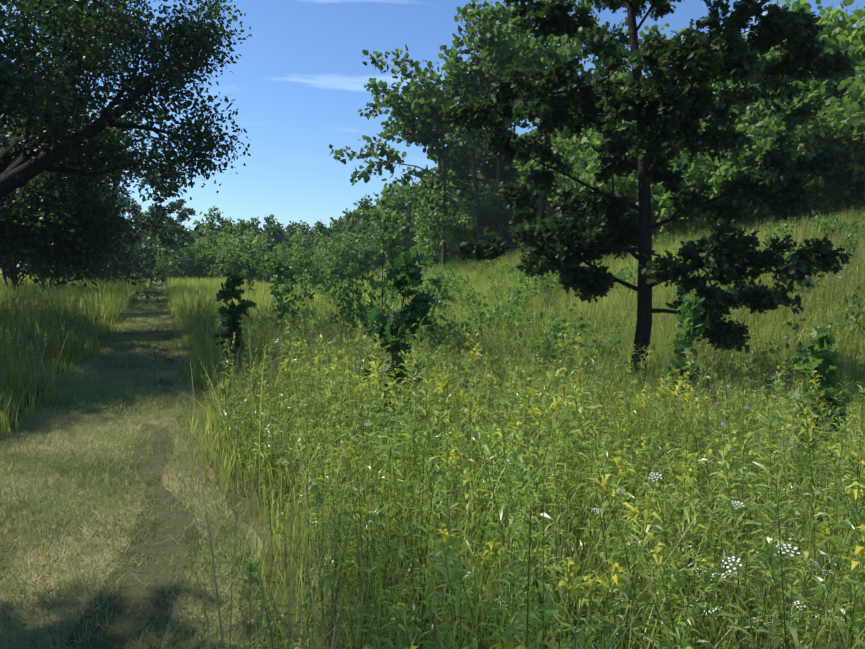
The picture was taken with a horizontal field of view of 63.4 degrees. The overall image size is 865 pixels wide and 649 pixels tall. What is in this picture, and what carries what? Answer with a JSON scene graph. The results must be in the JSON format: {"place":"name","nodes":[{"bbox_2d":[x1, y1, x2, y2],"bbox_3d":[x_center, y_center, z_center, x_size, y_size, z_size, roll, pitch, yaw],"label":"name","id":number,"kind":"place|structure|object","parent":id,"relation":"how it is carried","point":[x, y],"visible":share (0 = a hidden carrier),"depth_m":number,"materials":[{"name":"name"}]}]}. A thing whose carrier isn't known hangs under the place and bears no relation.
{"place":"outdoors","nodes":[
{"label":"outdoors","id":0,"kind":"place"},
{"bbox_2d":[0,266,864,506],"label":"meadow grass","id":1,"kind":"structure","parent":0,"point":[16,380],"depth_m":12.48,"materials":[{"name":"green plant"}]},
{"bbox_2d":[0,220,864,648],"bbox_3d":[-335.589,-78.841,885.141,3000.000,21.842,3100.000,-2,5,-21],"label":"meadow ground","id":2,"kind":"structure","parent":0,"point":[146,578],"depth_m":4.04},
{"bbox_2d":[0,0,251,304],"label":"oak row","id":3,"kind":"object","parent":2,"relation":"on","point":[58,199],"depth_m":17.08,"materials":[{"name":"green plant"}]},
{"bbox_2d":[0,281,290,648],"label":"mown trail","id":4,"kind":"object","parent":2,"relation":"on","point":[45,629],"visible":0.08,"depth_m":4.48,"materials":[{"name":"green plant"}]},
{"bbox_2d":[0,255,864,648],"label":"meadow forbs","id":5,"kind":"object","parent":2,"relation":"on","point":[840,523],"visible":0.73,"depth_m":3.70,"materials":[{"name":"green plant"}]},
{"bbox_2d":[0,258,864,648],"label":"yellow wildflowers","id":6,"kind":"object","parent":5,"relation":"attached to","point":[518,476],"visible":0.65,"depth_m":3.80,"materials":[{"name":"yellow plant"}]},
{"bbox_2d":[0,323,864,648],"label":"meadow grass","id":7,"kind":"structure","parent":2,"relation":"on","point":[464,555],"depth_m":3.81,"materials":[{"name":"green plant"}]},
{"bbox_2d":[0,190,864,341],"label":"meadow grass","id":8,"kind":"structure","parent":2,"relation":"on","point":[180,286],"depth_m":29.18,"materials":[{"name":"green plant"}]},
{"bbox_2d":[0,215,864,648],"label":"grass stems","id":9,"kind":"object","parent":2,"relation":"on","point":[312,541],"visible":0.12,"depth_m":5.28,"materials":[{"name":"green plant"}]},
{"bbox_2d":[43,327,833,644],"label":"meadow flowers","id":10,"kind":"object","parent":2,"relation":"on","point":[725,539],"visible":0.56,"depth_m":2.71,"materials":[{"name":"white plant"}]},
{"bbox_2d":[133,0,864,286],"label":"woodland","id":11,"kind":"object","parent":2,"relation":"on","point":[847,111],"depth_m":52.25,"materials":[{"name":"green plant"}]},
{"bbox_2d":[213,177,864,510],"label":"shrubs","id":12,"kind":"object","parent":2,"relation":"on","point":[397,276],"depth_m":15.84,"materials":[{"name":"green plant"}]},
{"bbox_2d":[442,0,856,396],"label":"meadow oak","id":13,"kind":"object","parent":2,"relation":"on","point":[706,65],"depth_m":11.78,"materials":[{"name":"green plant"}]},
{"bbox_2d":[0,0,864,265],"label":"sky","id":14,"kind":"structure","parent":0,"point":[300,76],"materials":[{"name":"blue"}]}
]}

